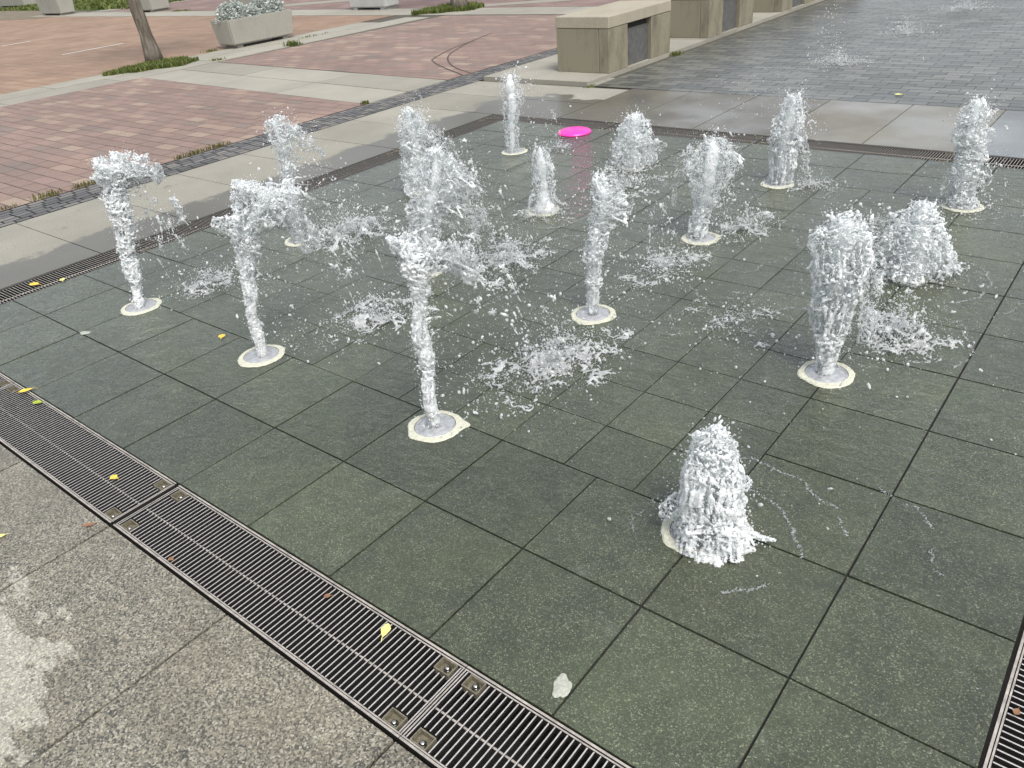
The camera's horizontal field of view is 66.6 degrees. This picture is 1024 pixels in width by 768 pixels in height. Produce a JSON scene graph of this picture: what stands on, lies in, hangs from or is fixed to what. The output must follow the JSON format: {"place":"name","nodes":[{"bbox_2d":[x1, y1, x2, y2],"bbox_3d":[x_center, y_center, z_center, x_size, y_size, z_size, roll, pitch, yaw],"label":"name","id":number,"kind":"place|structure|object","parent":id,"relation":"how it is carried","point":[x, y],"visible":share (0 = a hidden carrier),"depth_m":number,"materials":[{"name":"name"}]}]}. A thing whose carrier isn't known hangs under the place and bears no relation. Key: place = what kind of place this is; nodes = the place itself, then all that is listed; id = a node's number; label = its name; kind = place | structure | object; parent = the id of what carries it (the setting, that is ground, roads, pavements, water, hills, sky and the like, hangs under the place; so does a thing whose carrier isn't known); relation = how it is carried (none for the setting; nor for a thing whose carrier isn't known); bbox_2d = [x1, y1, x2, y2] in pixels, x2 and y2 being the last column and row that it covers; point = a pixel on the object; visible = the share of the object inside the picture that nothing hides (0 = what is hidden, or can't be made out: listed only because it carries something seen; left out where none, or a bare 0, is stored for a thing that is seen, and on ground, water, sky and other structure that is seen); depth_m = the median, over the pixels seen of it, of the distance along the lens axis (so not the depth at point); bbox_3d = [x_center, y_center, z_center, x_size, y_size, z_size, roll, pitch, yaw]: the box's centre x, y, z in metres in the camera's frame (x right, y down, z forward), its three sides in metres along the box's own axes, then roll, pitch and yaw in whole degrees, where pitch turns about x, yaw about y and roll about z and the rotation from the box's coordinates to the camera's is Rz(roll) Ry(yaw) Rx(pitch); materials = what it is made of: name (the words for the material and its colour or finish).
{"place":"outdoors","nodes":[
{"label":"outdoors","id":0,"kind":"place"},
{"bbox_2d":[0,11,89,19],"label":"pavement","id":1,"kind":"structure","parent":0,"point":[12,15],"depth_m":27.66,"materials":[{"name":"beige concrete"}]},
{"bbox_2d":[0,0,184,10],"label":"lawn","id":2,"kind":"structure","parent":0,"point":[75,10],"depth_m":27.35,"materials":[{"name":"green plant"}]},
{"bbox_2d":[0,0,35,7],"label":"concrete planter","id":3,"kind":"object","parent":2,"relation":"on","point":[6,3],"visible":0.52,"depth_m":32.73,"materials":[{"name":"concrete"}]},
{"bbox_2d":[0,15,393,94],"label":"paving","id":4,"kind":"structure","parent":0,"point":[97,26],"depth_m":16.17,"materials":[{"name":"red brick"}]},
{"bbox_2d":[210,9,292,47],"bbox_3d":[-4.619,-6.375,14.002,0.556,0.460,1.376,19,39,34],"label":"concrete planter","id":5,"kind":"object","parent":4,"relation":"on","point":[236,33],"visible":0.91,"depth_m":13.73,"materials":[{"name":"concrete"}]},
{"bbox_2d":[215,1,239,21],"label":"silver plant","id":6,"kind":"object","parent":5,"relation":"on","point":[225,11],"visible":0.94,"depth_m":13.43,"materials":[{"name":"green plant"}]},
{"bbox_2d":[228,0,251,18],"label":"silver plant","id":7,"kind":"object","parent":5,"relation":"on","point":[240,8],"visible":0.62,"depth_m":13.58,"materials":[{"name":"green plant"}]},
{"bbox_2d":[244,3,261,15],"bbox_3d":[-4.606,-6.621,13.836,0.493,0.258,0.415,19,39,34],"label":"silver plant","id":8,"kind":"object","parent":5,"relation":"on","point":[252,9],"visible":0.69,"depth_m":13.76,"materials":[{"name":"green plant"}]},
{"bbox_2d":[251,0,272,13],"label":"silver plant","id":9,"kind":"object","parent":5,"relation":"in","point":[262,5],"visible":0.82,"depth_m":13.91,"materials":[{"name":"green plant"}]},
{"bbox_2d":[268,0,284,11],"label":"silver plant","id":10,"kind":"object","parent":5,"relation":"on","point":[275,5],"visible":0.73,"depth_m":14.09,"materials":[{"name":"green plant"}]},
{"bbox_2d":[0,444,429,767],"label":"granite paving","id":11,"kind":"structure","parent":0,"point":[117,650],"depth_m":2.02,"materials":[{"name":"grey stone"}]},
{"bbox_2d":[0,49,556,227],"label":"sett strip","id":12,"kind":"object","parent":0,"point":[411,93],"visible":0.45,"depth_m":7.09,"materials":[{"name":"grey stone"}]},
{"bbox_2d":[10,15,550,209],"bbox_3d":[-4.125,-3.809,10.131,6.490,0.001,14.000,19,39,34],"label":"concrete bed","id":13,"kind":"object","parent":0,"point":[397,17],"visible":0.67,"depth_m":15.47,"materials":[{"name":"grey concrete"}]},
{"bbox_2d":[0,78,362,211],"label":"red paving","id":14,"kind":"structure","parent":13,"relation":"on","point":[233,111],"depth_m":8.32,"materials":[{"name":"red brick"}]},
{"bbox_2d":[29,188,62,201],"bbox_3d":[-3.666,-1.509,6.163,0.129,0.061,0.310,19,39,34],"label":"weed tuft","id":15,"kind":"object","parent":14,"relation":"on","point":[48,194],"visible":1,"depth_m":6.15,"materials":[{"name":"green plant"}]},
{"bbox_2d":[173,140,230,159],"bbox_3d":[-2.803,-2.123,7.048,0.098,0.054,0.593,19,39,34],"label":"weed tuft","id":16,"kind":"object","parent":14,"relation":"on","point":[218,145],"visible":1,"depth_m":7.05,"materials":[{"name":"green plant"}]},
{"bbox_2d":[0,17,446,106],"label":"concrete strips","id":17,"kind":"object","parent":13,"relation":"on","point":[334,85],"visible":0.96,"depth_m":10.81,"materials":[{"name":"beige concrete"}]},
{"bbox_2d":[101,55,198,75],"bbox_3d":[-5.715,-5.050,12.359,1.048,0.079,1.516,19,39,34],"label":"grass patch","id":18,"kind":"object","parent":17,"relation":"on","point":[173,61],"visible":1,"depth_m":12.26,"materials":[{"name":"green plant"}]},
{"bbox_2d":[127,0,162,61],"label":"street tree","id":19,"kind":"object","parent":18,"relation":"in","point":[151,50],"visible":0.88,"depth_m":12.59,"materials":[{"name":"brown plant"}]},
{"bbox_2d":[221,15,560,79],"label":"red paving","id":20,"kind":"structure","parent":13,"relation":"on","point":[485,51],"depth_m":11.84,"materials":[{"name":"red brick"}]},
{"bbox_2d":[0,81,627,289],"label":"pale slab band","id":21,"kind":"object","parent":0,"point":[31,248],"visible":0.81,"depth_m":6.24,"materials":[{"name":"beige concrete"}]},
{"bbox_2d":[31,6,596,16],"bbox_3d":[-6.677,-9.508,19.998,24.184,0.011,1.014,19,39,34],"label":"concrete strip","id":22,"kind":"object","parent":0,"point":[485,11],"visible":0.73,"depth_m":17.33,"materials":[{"name":"beige concrete"}]},
{"bbox_2d":[35,0,74,15],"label":"concrete planter","id":23,"kind":"object","parent":22,"relation":"on","point":[51,7],"visible":1,"depth_m":25.72,"materials":[{"name":"concrete"}]},
{"bbox_2d":[140,0,168,11],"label":"concrete planter","id":24,"kind":"object","parent":22,"relation":"on","point":[154,5],"visible":0.74,"depth_m":23.32,"materials":[{"name":"concrete"}]},
{"bbox_2d":[349,0,398,9],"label":"concrete planter","id":25,"kind":"object","parent":22,"relation":"on","point":[365,4],"visible":1,"depth_m":17.74,"materials":[{"name":"concrete"}]},
{"bbox_2d":[411,0,483,14],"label":"grass patch","id":26,"kind":"object","parent":22,"relation":"on","point":[448,7],"visible":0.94,"depth_m":15.99,"materials":[{"name":"green plant"}]},
{"bbox_2d":[90,0,614,15],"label":"bed","id":27,"kind":"object","parent":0,"point":[200,6],"depth_m":18.56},
{"bbox_2d":[104,0,628,11],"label":"red paving","id":28,"kind":"structure","parent":0,"point":[194,5],"depth_m":18.97,"materials":[{"name":"red brick"}]},
{"bbox_2d":[281,0,348,6],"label":"diagonal strip","id":29,"kind":"object","parent":28,"relation":"on","point":[318,2],"depth_m":21.02,"materials":[{"name":"concrete"}]},
{"bbox_2d":[484,0,570,6],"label":"diagonal strip","id":30,"kind":"object","parent":28,"relation":"on","point":[522,2],"visible":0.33,"depth_m":16.28,"materials":[{"name":"concrete"}]},
{"bbox_2d":[0,120,1023,767],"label":"basin paving","id":31,"kind":"structure","parent":0,"point":[912,672],"depth_m":2.73,"materials":[{"name":"green stone"}]},
{"bbox_2d":[121,298,161,315],"bbox_3d":[-1.947,-0.401,4.104,0.202,0.026,0.213,19,39,34],"label":"fountain nozzle","id":32,"kind":"object","parent":31,"relation":"in","point":[129,309],"visible":0.88,"depth_m":4.08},
{"bbox_2d":[86,141,261,334],"bbox_3d":[-1.734,-0.880,4.048,0.826,0.837,1.075,19,39,34],"label":"water jet","id":33,"kind":"object","parent":32,"relation":"on","point":[108,177],"visible":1,"depth_m":3.85,"materials":[{"name":"white liquid"}]},
{"bbox_2d":[159,248,239,311],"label":"water splash","id":34,"kind":"object","parent":31,"relation":"on","point":[210,280],"visible":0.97,"depth_m":4.26,"materials":[{"name":"white liquid"}]},
{"bbox_2d":[238,344,284,366],"bbox_3d":[-1.125,-0.120,3.504,0.210,0.026,0.217,19,39,34],"label":"fountain nozzle","id":35,"kind":"object","parent":31,"relation":"in","point":[249,359],"visible":0.88,"depth_m":3.48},
{"bbox_2d":[210,148,435,362],"bbox_3d":[-0.914,-0.635,3.498,1.018,0.854,0.868,-10,31,-7],"label":"water jet","id":36,"kind":"object","parent":31,"relation":"on","point":[269,197],"visible":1,"depth_m":3.24,"materials":[{"name":"white liquid"}]},
{"bbox_2d":[253,107,396,248],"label":"water jet","id":37,"kind":"object","parent":31,"relation":"on","point":[276,124],"visible":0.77,"depth_m":4.51,"materials":[{"name":"white liquid"}]},
{"bbox_2d":[270,167,406,269],"bbox_3d":[-1.030,-1.123,4.699,0.981,0.474,1.444,19,39,34],"label":"water splash","id":38,"kind":"object","parent":31,"relation":"on","point":[351,226],"visible":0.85,"depth_m":4.76,"materials":[{"name":"white liquid"}]},
{"bbox_2d":[278,280,446,363],"bbox_3d":[-0.686,-0.377,3.674,0.671,0.186,0.915,19,39,34],"label":"water splash","id":39,"kind":"object","parent":31,"relation":"on","point":[374,316],"visible":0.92,"depth_m":3.70,"materials":[{"name":"white liquid"}]},
{"bbox_2d":[431,268,441,277],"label":"fountain nozzle","id":40,"kind":"object","parent":31,"relation":"on","point":[435,273],"visible":0.07,"depth_m":4.14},
{"bbox_2d":[401,131,537,285],"bbox_3d":[-0.339,-0.967,4.035,0.716,0.781,1.025,19,39,34],"label":"water jet","id":41,"kind":"object","parent":40,"relation":"on","point":[428,211],"visible":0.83,"depth_m":3.98,"materials":[{"name":"white liquid"}]},
{"bbox_2d":[408,410,469,442],"bbox_3d":[-0.284,0.165,2.894,0.219,0.026,0.209,19,39,34],"label":"fountain nozzle","id":42,"kind":"object","parent":31,"relation":"in","point":[454,422],"visible":0.83,"depth_m":2.87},
{"bbox_2d":[381,150,504,219],"bbox_3d":[-0.457,-1.391,5.199,0.819,0.309,1.148,49,60,54],"label":"water splash","id":43,"kind":"object","parent":31,"relation":"on","point":[457,195],"visible":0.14,"depth_m":5.27,"materials":[{"name":"white liquid"}]},
{"bbox_2d":[370,198,587,478],"bbox_3d":[-0.113,-0.283,2.779,0.737,0.848,0.930,-1,31,7],"label":"water jet","id":44,"kind":"object","parent":31,"relation":"on","point":[414,257],"visible":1,"depth_m":2.63,"materials":[{"name":"white liquid"}]},
{"bbox_2d":[432,221,581,294],"bbox_3d":[-0.101,-0.832,4.102,0.846,0.423,1.215,19,39,34],"label":"water splash","id":45,"kind":"object","parent":31,"relation":"on","point":[507,256],"visible":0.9,"depth_m":4.18,"materials":[{"name":"white liquid"}]},
{"bbox_2d":[501,148,527,154],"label":"fountain nozzle","id":46,"kind":"object","parent":31,"relation":"in","point":[521,151],"visible":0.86,"depth_m":6.12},
{"bbox_2d":[483,60,577,153],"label":"water jet","id":47,"kind":"object","parent":46,"relation":"on","point":[510,86],"visible":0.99,"depth_m":5.93,"materials":[{"name":"white"}]},
{"bbox_2d":[363,294,687,461],"bbox_3d":[0.200,-0.190,3.203,1.070,0.208,1.374,19,39,34],"label":"water splash","id":48,"kind":"object","parent":31,"relation":"on","point":[555,362],"visible":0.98,"depth_m":3.19,"materials":[{"name":"white liquid"}]},
{"bbox_2d":[496,191,590,233],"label":"water splash","id":49,"kind":"object","parent":31,"relation":"on","point":[538,212],"visible":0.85,"depth_m":4.78,"materials":[{"name":"white liquid"}]},
{"bbox_2d":[514,131,575,221],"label":"water jet","id":50,"kind":"object","parent":31,"relation":"on","point":[543,171],"visible":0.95,"depth_m":4.75,"materials":[{"name":"white liquid"}]},
{"bbox_2d":[552,673,571,697],"bbox_3d":[0.120,0.728,1.877,0.050,0.001,0.071,19,39,34],"label":"limescale blob","id":51,"kind":"object","parent":31,"relation":"on","point":[562,686],"visible":1,"depth_m":1.88,"materials":[{"name":"white"}]},
{"bbox_2d":[557,126,591,136],"bbox_3d":[0.519,-2.108,6.495,0.285,0.028,0.285,19,39,34],"label":"flying disc","id":52,"kind":"object","parent":31,"relation":"on","point":[575,131],"visible":0.97,"depth_m":6.44,"materials":[{"name":"pink plastic"}]},
{"bbox_2d":[154,4,1023,532],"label":"water drops","id":53,"kind":"object","parent":31,"relation":"on","point":[692,232],"visible":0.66,"depth_m":4.13,"materials":[{"name":"white liquid"}]},
{"bbox_2d":[571,304,616,324],"bbox_3d":[0.375,-0.313,3.581,0.206,0.026,0.206,-6,31,0],"label":"fountain nozzle","id":54,"kind":"object","parent":31,"relation":"in","point":[603,318],"visible":0.83,"depth_m":3.56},
{"bbox_2d":[553,144,711,323],"bbox_3d":[0.496,-0.792,3.561,0.781,0.814,1.001,19,39,34],"label":"water jet","id":55,"kind":"object","parent":54,"relation":"on","point":[605,212],"visible":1,"depth_m":3.37,"materials":[{"name":"white liquid"}]},
{"bbox_2d":[573,98,683,176],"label":"water jet","id":56,"kind":"object","parent":31,"relation":"on","point":[634,143],"visible":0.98,"depth_m":5.40,"materials":[{"name":"white liquid"}]},
{"bbox_2d":[560,155,744,200],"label":"water splash","id":57,"kind":"object","parent":31,"relation":"on","point":[634,181],"visible":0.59,"depth_m":5.16,"materials":[{"name":"white liquid"}]},
{"bbox_2d":[602,231,723,299],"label":"water splash","id":58,"kind":"object","parent":31,"relation":"on","point":[662,262],"visible":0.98,"depth_m":3.95,"materials":[{"name":"white liquid"}]},
{"bbox_2d":[661,511,719,553],"bbox_3d":[0.542,0.443,2.297,0.210,0.026,0.203,19,39,34],"label":"fountain nozzle","id":59,"kind":"object","parent":31,"relation":"in","point":[667,537],"visible":0.17,"depth_m":2.28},
{"bbox_2d":[608,384,791,609],"bbox_3d":[0.570,0.261,2.165,0.503,0.505,0.425,-18,33,-20],"label":"water jet","id":60,"kind":"object","parent":59,"relation":"on","point":[713,482],"visible":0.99,"depth_m":2.14,"materials":[{"name":"white liquid"}]},
{"bbox_2d":[681,231,720,244],"bbox_3d":[1.030,-0.790,4.267,0.204,0.026,0.211,19,39,34],"label":"fountain nozzle","id":61,"kind":"object","parent":31,"relation":"in","point":[698,241],"visible":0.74,"depth_m":4.24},
{"bbox_2d":[625,102,779,260],"bbox_3d":[1.097,-1.102,4.070,0.870,0.724,0.831,19,39,34],"label":"water jet","id":62,"kind":"object","parent":61,"relation":"on","point":[708,178],"visible":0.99,"depth_m":4.09,"materials":[{"name":"white liquid"}]},
{"bbox_2d":[649,264,796,379],"bbox_3d":[0.946,-0.306,3.357,1.050,0.132,0.870,-19,33,-21],"label":"water splash","id":63,"kind":"object","parent":31,"relation":"on","point":[736,323],"visible":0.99,"depth_m":3.39,"materials":[{"name":"white liquid"}]},
{"bbox_2d":[688,197,803,251],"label":"water splash","id":64,"kind":"object","parent":31,"relation":"on","point":[743,224],"visible":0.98,"depth_m":4.31,"materials":[{"name":"white liquid"}]},
{"bbox_2d":[477,153,1023,594],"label":"water foam","id":65,"kind":"object","parent":31,"relation":"on","point":[840,520],"visible":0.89,"depth_m":2.56,"materials":[{"name":"white"}]},
{"bbox_2d":[760,179,794,188],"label":"fountain nozzle","id":66,"kind":"object","parent":31,"relation":"in","point":[766,184],"visible":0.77,"depth_m":4.90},
{"bbox_2d":[739,67,837,196],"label":"water jet","id":67,"kind":"object","parent":66,"relation":"on","point":[779,166],"visible":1,"depth_m":4.76,"materials":[{"name":"white liquid"}]},
{"bbox_2d":[765,170,868,197],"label":"water splash","id":68,"kind":"object","parent":31,"relation":"on","point":[812,182],"visible":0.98,"depth_m":4.83,"materials":[{"name":"white liquid"}]},
{"bbox_2d":[797,360,854,388],"bbox_3d":[1.200,-0.032,2.979,0.202,0.026,0.210,19,39,34],"label":"fountain nozzle","id":69,"kind":"object","parent":31,"relation":"in","point":[836,378],"visible":0.75,"depth_m":2.95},
{"bbox_2d":[715,194,970,409],"bbox_3d":[1.279,-0.417,2.926,0.807,0.698,0.937,19,39,34],"label":"water jet","id":70,"kind":"object","parent":69,"relation":"on","point":[834,289],"visible":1,"depth_m":2.77,"materials":[{"name":"white liquid"}]},
{"bbox_2d":[777,276,979,397],"bbox_3d":[1.540,-0.300,3.113,0.963,0.264,0.764,-16,32,-16],"label":"water splash","id":71,"kind":"object","parent":31,"relation":"on","point":[893,326],"visible":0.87,"depth_m":3.13,"materials":[{"name":"white liquid"}]},
{"bbox_2d":[849,187,976,293],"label":"water jet","id":72,"kind":"object","parent":31,"relation":"on","point":[920,247],"visible":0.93,"depth_m":3.54,"materials":[{"name":"white liquid"}]},
{"bbox_2d":[857,232,1012,310],"bbox_3d":[1.966,-0.609,3.604,0.984,0.207,0.863,-2,31,6],"label":"water splash","id":73,"kind":"object","parent":31,"relation":"on","point":[980,286],"visible":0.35,"depth_m":3.55,"materials":[{"name":"white liquid"}]},
{"bbox_2d":[902,192,1017,238],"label":"water splash","id":74,"kind":"object","parent":31,"relation":"on","point":[992,203],"visible":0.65,"depth_m":4.29,"materials":[{"name":"white liquid"}]},
{"bbox_2d":[940,200,983,212],"bbox_3d":[2.509,-0.983,4.345,0.213,0.026,0.213,19,39,34],"label":"fountain nozzle","id":75,"kind":"object","parent":31,"relation":"in","point":[960,210],"visible":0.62,"depth_m":4.29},
{"bbox_2d":[901,79,1023,220],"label":"water jet","id":76,"kind":"object","parent":75,"relation":"on","point":[965,176],"visible":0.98,"depth_m":4.18,"materials":[{"name":"white liquid"}]},
{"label":"fountain nozzle","id":77,"kind":"object","parent":31,"relation":"on","visible":0},
{"bbox_2d":[373,89,477,206],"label":"water jet","id":78,"kind":"object","parent":77,"relation":"on","point":[412,120],"visible":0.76,"depth_m":5.24,"materials":[{"name":"white liquid"}]},
{"bbox_2d":[0,150,1023,767],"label":"drain channel","id":79,"kind":"object","parent":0,"point":[592,762],"visible":0.16,"depth_m":2.05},
{"bbox_2d":[0,373,14,388],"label":"drain grate","id":80,"kind":"object","parent":79,"relation":"on","point":[5,381],"visible":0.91,"depth_m":3.51,"materials":[{"name":"silver metal"}]},
{"bbox_2d":[0,248,140,304],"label":"drain grate","id":81,"kind":"object","parent":79,"relation":"on","point":[88,265],"visible":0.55,"depth_m":4.63,"materials":[{"name":"metal"}]},
{"bbox_2d":[0,382,177,528],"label":"drain grate","id":82,"kind":"object","parent":79,"relation":"in","point":[77,461],"visible":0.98,"depth_m":2.91,"materials":[{"name":"silver metal"}]},
{"bbox_2d":[132,199,286,252],"bbox_3d":[-2.017,-1.098,5.291,0.245,0.030,1.188,19,39,34],"label":"drain grate","id":83,"kind":"object","parent":79,"relation":"in","point":[201,224],"visible":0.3,"depth_m":5.14,"materials":[{"name":"metal"}]},
{"bbox_2d":[113,485,467,744],"bbox_3d":[-0.708,0.596,2.263,1.338,0.030,0.245,19,39,34],"label":"drain grate","id":84,"kind":"object","parent":79,"relation":"in","point":[234,567],"visible":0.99,"depth_m":2.19,"materials":[{"name":"silver metal"}]},
{"bbox_2d":[282,151,408,195],"bbox_3d":[-1.283,-1.630,6.054,0.245,0.030,1.188,19,39,34],"label":"drain grate","id":85,"kind":"object","parent":79,"relation":"in","point":[361,166],"visible":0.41,"depth_m":6.09,"materials":[{"name":"metal"}]},
{"bbox_2d":[392,118,501,153],"bbox_3d":[-0.549,-2.162,6.818,0.245,0.030,1.188,19,39,34],"label":"drain grate","id":86,"kind":"object","parent":79,"relation":"in","point":[468,128],"visible":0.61,"depth_m":6.95,"materials":[{"name":"metal"}]},
{"bbox_2d":[399,666,630,767],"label":"drain grate","id":87,"kind":"object","parent":79,"relation":"on","point":[416,740],"visible":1,"depth_m":1.80,"materials":[{"name":"silver metal"}]},
{"bbox_2d":[483,114,616,129],"bbox_3d":[0.312,-2.338,6.970,1.316,0.030,0.233,19,39,34],"label":"drain grate","id":88,"kind":"object","parent":79,"relation":"in","point":[584,123],"visible":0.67,"depth_m":6.87,"materials":[{"name":"metal"}]},
{"bbox_2d":[603,123,765,143],"bbox_3d":[1.343,-1.989,6.222,1.316,0.030,0.233,19,39,34],"label":"drain grate","id":89,"kind":"object","parent":79,"relation":"in","point":[740,138],"visible":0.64,"depth_m":6.14,"materials":[{"name":"metal"}]},
{"bbox_2d":[755,136,956,161],"bbox_3d":[2.374,-1.640,5.474,1.316,0.030,0.233,19,39,34],"label":"drain grate","id":90,"kind":"object","parent":79,"relation":"in","point":[846,147],"visible":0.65,"depth_m":5.40,"materials":[{"name":"metal"}]},
{"bbox_2d":[951,155,1023,168],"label":"drain grate","id":91,"kind":"object","parent":79,"relation":"in","point":[998,159],"visible":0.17,"depth_m":4.97,"materials":[{"name":"metal"}]},
{"bbox_2d":[982,631,1023,767],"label":"drain grate","id":92,"kind":"object","parent":79,"relation":"in","point":[1019,682],"visible":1,"depth_m":1.70,"materials":[{"name":"silver metal"}]},
{"bbox_2d":[595,0,1023,110],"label":"wet cobbles","id":93,"kind":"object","parent":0,"point":[926,94],"visible":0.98,"depth_m":8.30,"materials":[{"name":"grey stone"}]},
{"bbox_2d":[800,34,890,67],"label":"water splash","id":94,"kind":"object","parent":93,"relation":"on","point":[838,60],"visible":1,"depth_m":8.01,"materials":[{"name":"white"}]},
{"bbox_2d":[877,6,943,36],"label":"water splash","id":95,"kind":"object","parent":93,"relation":"on","point":[906,32],"visible":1,"depth_m":9.22,"materials":[{"name":"white"}]},
{"bbox_2d":[928,0,993,12],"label":"water splash","id":96,"kind":"object","parent":93,"relation":"on","point":[967,6],"visible":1,"depth_m":10.44,"materials":[{"name":"white"}]},
{"label":"ground","id":97,"kind":"structure","parent":0,"visible":0},
{"bbox_2d":[483,0,822,86],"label":"bench plinth","id":98,"kind":"structure","parent":97,"relation":"on","point":[545,70],"depth_m":9.04,"materials":[{"name":"concrete"}]},
{"bbox_2d":[555,0,670,73],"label":"stone bench","id":99,"kind":"object","parent":98,"relation":"on","point":[609,38],"visible":1,"depth_m":8.58,"materials":[{"name":"beige stone"}]},
{"bbox_2d":[670,0,753,37],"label":"stone bench","id":100,"kind":"object","parent":98,"relation":"on","point":[700,18],"visible":0.9,"depth_m":10.06,"materials":[{"name":"beige stone"}]},
{"bbox_2d":[753,0,813,11],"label":"stone bench","id":101,"kind":"object","parent":98,"relation":"on","point":[771,5],"visible":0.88,"depth_m":11.59,"materials":[{"name":"beige stone"}]},
{"label":"far border bed","id":102,"kind":"structure","parent":0,"visible":0},
{"bbox_2d":[560,89,1023,158],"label":"slab border","id":103,"kind":"object","parent":102,"relation":"on","point":[925,127],"visible":0.79,"depth_m":6.25,"materials":[{"name":"grey concrete"}]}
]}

